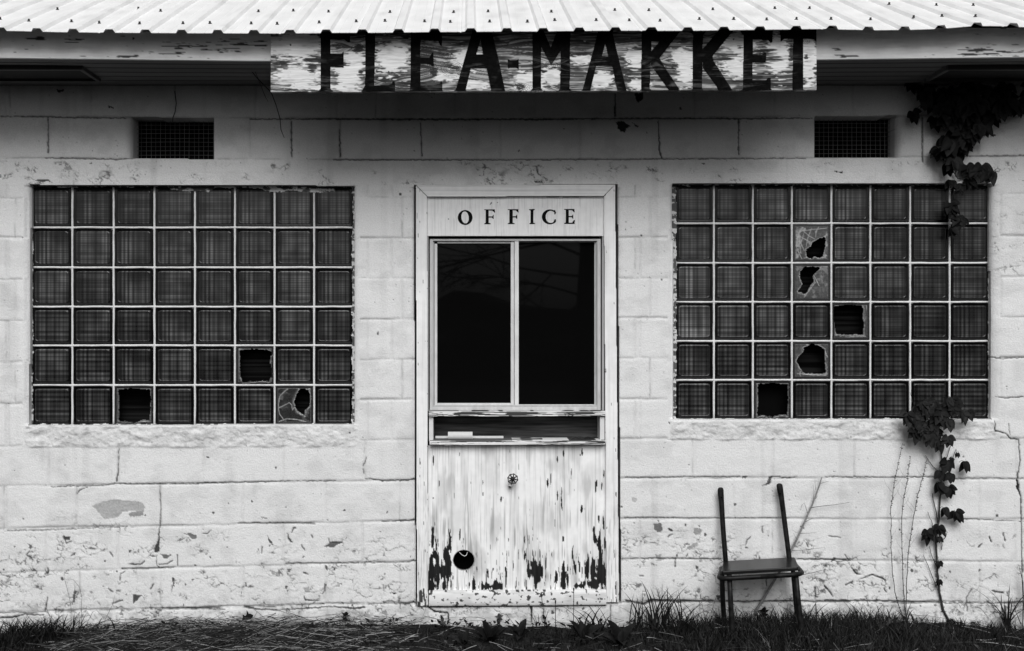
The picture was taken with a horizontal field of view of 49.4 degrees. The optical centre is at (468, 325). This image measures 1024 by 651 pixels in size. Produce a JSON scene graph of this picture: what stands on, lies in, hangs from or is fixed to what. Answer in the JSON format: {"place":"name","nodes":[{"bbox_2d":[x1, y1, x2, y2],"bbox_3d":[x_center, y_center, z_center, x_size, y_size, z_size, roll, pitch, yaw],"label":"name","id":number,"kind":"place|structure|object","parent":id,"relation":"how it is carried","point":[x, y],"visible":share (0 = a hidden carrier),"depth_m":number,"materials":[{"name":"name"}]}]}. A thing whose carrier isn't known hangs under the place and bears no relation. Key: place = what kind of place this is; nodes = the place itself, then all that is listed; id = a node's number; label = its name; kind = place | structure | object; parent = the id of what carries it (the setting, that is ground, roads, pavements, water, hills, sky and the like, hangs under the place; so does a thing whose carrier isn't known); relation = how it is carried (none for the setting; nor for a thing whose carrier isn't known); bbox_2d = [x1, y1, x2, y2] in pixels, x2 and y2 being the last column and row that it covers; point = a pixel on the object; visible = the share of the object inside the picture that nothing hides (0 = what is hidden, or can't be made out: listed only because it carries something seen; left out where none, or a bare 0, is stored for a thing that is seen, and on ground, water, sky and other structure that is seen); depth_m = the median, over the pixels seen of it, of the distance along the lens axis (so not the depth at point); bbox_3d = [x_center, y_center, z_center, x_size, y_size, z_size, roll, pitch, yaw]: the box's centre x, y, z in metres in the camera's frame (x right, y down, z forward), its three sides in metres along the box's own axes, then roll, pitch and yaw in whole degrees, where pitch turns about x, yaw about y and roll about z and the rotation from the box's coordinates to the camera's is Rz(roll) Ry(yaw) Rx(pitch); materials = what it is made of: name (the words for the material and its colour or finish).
{"place":"outdoors","nodes":[
{"label":"outdoors","id":0,"kind":"place"},
{"bbox_2d":[448,432,472,439],"bbox_3d":[-0.042,0.545,5.500,0.121,0.039,0.037,0,0,0],"label":"cardboard tube","id":1,"kind":"object","parent":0,"point":[460,435],"visible":1,"depth_m":5.48,"materials":[{"name":"paper"}]},
{"bbox_2d":[435,436,502,437],"bbox_3d":[0.003,0.558,5.556,0.341,0.012,0.012,0,0,0],"label":"stick","id":2,"kind":"object","parent":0,"point":[473,436],"visible":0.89,"depth_m":5.55,"materials":[{"name":"wood"}]},
{"bbox_2d":[0,614,1023,650],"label":"ground","id":3,"kind":"structure","parent":0,"point":[523,644],"depth_m":5.22,"materials":[{"name":"black plant"}]},
{"bbox_2d":[0,624,56,650],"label":"grass tuft","id":4,"kind":"object","parent":3,"relation":"on","point":[6,641],"visible":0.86,"depth_m":5.23,"materials":[{"name":"black plant"}]},
{"bbox_2d":[0,612,115,649],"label":"grass tuft","id":5,"kind":"object","parent":3,"relation":"on","point":[45,632],"visible":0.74,"depth_m":5.34,"materials":[{"name":"black plant"}]},
{"bbox_2d":[44,577,114,624],"bbox_3d":[-1.914,1.361,5.460,0.351,0.275,0.021,0,0,0],"label":"dry weed","id":6,"kind":"object","parent":3,"relation":"on","point":[72,603],"visible":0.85,"depth_m":5.46,"materials":[{"name":"grey plant"}]},
{"bbox_2d":[242,611,252,622],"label":"oak leaf","id":7,"kind":"object","parent":3,"relation":"on","point":[248,615],"visible":0.62,"depth_m":5.46,"materials":[{"name":"plant"}]},
{"bbox_2d":[342,612,349,624],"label":"oak leaf","id":8,"kind":"object","parent":3,"relation":"on","point":[345,614],"visible":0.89,"depth_m":5.46,"materials":[{"name":"plant"}]},
{"bbox_2d":[438,618,447,626],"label":"oak leaf","id":9,"kind":"object","parent":3,"relation":"on","point":[443,623],"visible":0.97,"depth_m":5.43,"materials":[{"name":"grey plant"}]},
{"bbox_2d":[449,630,468,647],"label":"broadleaf weed","id":10,"kind":"object","parent":3,"relation":"on","point":[462,638],"visible":0.92,"depth_m":5.14,"materials":[{"name":"black plant"}]},
{"bbox_2d":[469,620,509,642],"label":"broadleaf weed","id":11,"kind":"object","parent":3,"relation":"on","point":[487,633],"visible":0.96,"depth_m":5.20,"materials":[{"name":"black plant"}]},
{"bbox_2d":[495,613,502,620],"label":"oak leaf","id":12,"kind":"object","parent":3,"relation":"on","point":[499,616],"visible":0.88,"depth_m":5.48,"materials":[{"name":"grey plant"}]},
{"bbox_2d":[0,0,1023,630],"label":"market building","id":13,"kind":"structure","parent":3,"relation":"on","point":[254,360],"depth_m":5.50,"materials":[{"name":"paint"}]},
{"bbox_2d":[0,65,100,81],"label":"light fixture","id":14,"kind":"object","parent":13,"relation":"attached to","point":[30,73],"visible":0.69,"depth_m":5.24,"materials":[{"name":"metal"}]},
{"bbox_2d":[31,185,354,424],"bbox_3d":[-1.398,-0.098,5.589,1.701,1.274,0.091,0,0,0],"label":"glass block window","id":15,"kind":"structure","parent":13,"relation":"in","point":[162,305],"depth_m":5.55,"materials":[{"name":"glass"}]},
{"bbox_2d":[252,72,283,136],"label":"hanging twig","id":16,"kind":"object","parent":13,"relation":"hanging from","point":[274,101],"visible":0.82,"depth_m":5.20,"materials":[{"name":"black plant"}]},
{"bbox_2d":[507,473,517,486],"bbox_3d":[0.210,0.762,5.469,0.050,0.073,0.055,0,0,-24],"label":"door knob","id":17,"kind":"object","parent":13,"relation":"attached to","point":[511,481],"visible":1,"depth_m":5.45,"materials":[{"name":"black metal"}]},
{"bbox_2d":[507,438,541,439],"bbox_3d":[0.251,0.566,5.515,0.229,0.011,0.030,0,0,0],"label":"wood sliver","id":18,"kind":"object","parent":13,"relation":"on","point":[527,439],"visible":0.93,"depth_m":5.50,"materials":[{"name":"grey wood"}]},
{"bbox_2d":[271,28,816,92],"bbox_3d":[0.330,-1.171,4.909,2.404,0.284,0.032,0,0,0],"label":"market sign","id":19,"kind":"object","parent":13,"relation":"hanging from","point":[719,60],"visible":0.96,"depth_m":4.89,"materials":[{"name":"white wood"}]},
{"bbox_2d":[571,436,597,439],"bbox_3d":[0.581,0.560,5.524,0.156,0.011,0.079,0,0,0],"label":"debris","id":20,"kind":"object","parent":13,"relation":"on","point":[579,437],"visible":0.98,"depth_m":5.53,"materials":[{"name":"grey"}]},
{"bbox_2d":[672,184,988,418],"bbox_3d":[1.837,-0.117,5.589,1.671,1.255,0.092,0,0,0],"label":"glass block window","id":21,"kind":"structure","parent":13,"relation":"in","point":[791,301],"depth_m":5.55,"materials":[{"name":"grey glass"}]},
{"bbox_2d":[904,81,1023,238],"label":"hanging vine","id":22,"kind":"object","parent":13,"relation":"hanging from","point":[953,109],"visible":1,"depth_m":5.39,"materials":[{"name":"black plant"}]},
{"bbox_2d":[924,65,1023,81],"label":"light fixture","id":23,"kind":"object","parent":13,"relation":"attached to","point":[981,73],"visible":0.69,"depth_m":5.24,"materials":[{"name":"metal"}]},
{"bbox_2d":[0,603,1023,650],"bbox_3d":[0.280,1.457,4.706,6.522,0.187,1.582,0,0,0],"label":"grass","id":24,"kind":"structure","parent":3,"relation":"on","point":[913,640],"depth_m":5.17,"materials":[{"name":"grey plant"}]},
{"bbox_2d":[2,594,1023,650],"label":"straw","id":25,"kind":"object","parent":3,"relation":"on","point":[166,628],"depth_m":5.20,"materials":[{"name":"plant"}]},
{"bbox_2d":[506,619,531,639],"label":"broadleaf weed","id":26,"kind":"object","parent":3,"relation":"on","point":[521,628],"visible":0.98,"depth_m":5.30,"materials":[{"name":"grey plant"}]},
{"bbox_2d":[530,610,548,630],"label":"grass tuft","id":27,"kind":"object","parent":3,"relation":"on","point":[538,620],"visible":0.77,"depth_m":5.43,"materials":[{"name":"grey plant"}]},
{"bbox_2d":[541,635,559,644],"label":"broadleaf weed","id":28,"kind":"object","parent":3,"relation":"on","point":[550,638],"visible":0.78,"depth_m":5.16,"materials":[{"name":"black plant"}]},
{"bbox_2d":[566,620,605,642],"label":"broadleaf weed","id":29,"kind":"object","parent":3,"relation":"on","point":[579,628],"visible":0.88,"depth_m":5.25,"materials":[{"name":"black plant"}]},
{"bbox_2d":[564,605,616,632],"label":"grass tuft","id":30,"kind":"object","parent":3,"relation":"on","point":[594,623],"visible":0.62,"depth_m":5.41,"materials":[{"name":"plant"}]},
{"bbox_2d":[596,619,636,645],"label":"broadleaf weed","id":31,"kind":"object","parent":3,"relation":"on","point":[618,636],"visible":0.98,"depth_m":5.18,"materials":[{"name":"black plant"}]},
{"bbox_2d":[625,592,656,632],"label":"grass tuft","id":32,"kind":"object","parent":3,"relation":"on","point":[634,621],"visible":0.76,"depth_m":5.42,"materials":[{"name":"plant"}]},
{"bbox_2d":[636,580,694,635],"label":"grass tuft","id":33,"kind":"object","parent":3,"relation":"on","point":[668,608],"visible":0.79,"depth_m":5.40,"materials":[{"name":"grey plant"}]},
{"bbox_2d":[613,593,728,642],"bbox_3d":[1.054,1.389,5.338,0.588,0.224,0.438,0,0,-30],"label":"grass tuft","id":34,"kind":"object","parent":3,"relation":"on","point":[682,627],"visible":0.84,"depth_m":5.29,"materials":[{"name":"plant"}]},
{"bbox_2d":[717,483,804,640],"bbox_3d":[1.395,1.137,5.320,0.461,0.723,0.299,0,0,0],"label":"school chair","id":35,"kind":"object","parent":3,"relation":"on","point":[729,568],"visible":0.94,"depth_m":5.27,"materials":[{"name":"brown wood"}]},
{"bbox_2d":[758,607,768,615],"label":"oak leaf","id":36,"kind":"object","parent":3,"relation":"on","point":[764,609],"visible":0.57,"depth_m":5.47,"materials":[{"name":"black plant"}]},
{"bbox_2d":[698,611,833,645],"bbox_3d":[1.404,1.423,5.207,0.680,0.129,0.345,0,0,0],"label":"grass tuft","id":37,"kind":"object","parent":3,"relation":"on","point":[787,629],"visible":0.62,"depth_m":5.21,"materials":[{"name":"black plant"}]},
{"bbox_2d":[754,477,848,614],"bbox_3d":[1.640,1.089,5.478,0.471,0.687,0.018,0,0,0],"label":"bare branch","id":38,"kind":"object","parent":3,"relation":"on","point":[773,581],"visible":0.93,"depth_m":5.47,"materials":[{"name":"grey plant"}]},
{"bbox_2d":[749,600,917,633],"bbox_3d":[1.773,1.415,5.374,0.815,0.127,0.246,0,0,0],"label":"grass tuft","id":39,"kind":"object","parent":3,"relation":"on","point":[833,617],"visible":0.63,"depth_m":5.41,"materials":[{"name":"grey plant"}]},
{"bbox_2d":[884,443,902,619],"bbox_3d":[2.087,1.014,5.470,0.100,0.869,0.023,0,0,0],"label":"dried stalk","id":40,"kind":"object","parent":3,"relation":"on","point":[896,597],"visible":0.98,"depth_m":5.47,"materials":[{"name":"plant"}]},
{"bbox_2d":[896,456,910,609],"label":"dried stalk","id":41,"kind":"object","parent":3,"relation":"on","point":[907,478],"visible":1,"depth_m":5.47,"materials":[{"name":"grey plant"}]},
{"bbox_2d":[885,607,927,624],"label":"grass tuft","id":42,"kind":"object","parent":3,"relation":"on","point":[904,617],"visible":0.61,"depth_m":5.42,"materials":[{"name":"grey plant"}]},
{"bbox_2d":[905,460,927,614],"bbox_3d":[2.199,1.045,5.470,0.119,0.768,0.023,0,0,0],"label":"dried stalk","id":43,"kind":"object","parent":3,"relation":"on","point":[911,532],"visible":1,"depth_m":5.47,"materials":[{"name":"grey plant"}]},
{"bbox_2d":[898,375,975,624],"bbox_3d":[2.290,0.863,5.460,0.390,1.236,0.125,0,0,0],"label":"creeper vine","id":44,"kind":"object","parent":3,"relation":"on","point":[919,426],"visible":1,"depth_m":5.44,"materials":[{"name":"black plant"}]},
{"bbox_2d":[981,587,1023,629],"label":"grass tuft","id":45,"kind":"object","parent":3,"relation":"on","point":[1005,619],"visible":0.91,"depth_m":5.44,"materials":[{"name":"grey plant"}]},
{"bbox_2d":[1015,561,1023,627],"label":"dark weed","id":46,"kind":"object","parent":3,"relation":"on","point":[1022,596],"visible":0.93,"depth_m":5.46,"materials":[{"name":"plant"}]},
{"bbox_2d":[573,588,573,630],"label":"plantain stalk","id":47,"kind":"object","parent":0,"point":[573,605],"visible":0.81,"depth_m":5.41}
]}

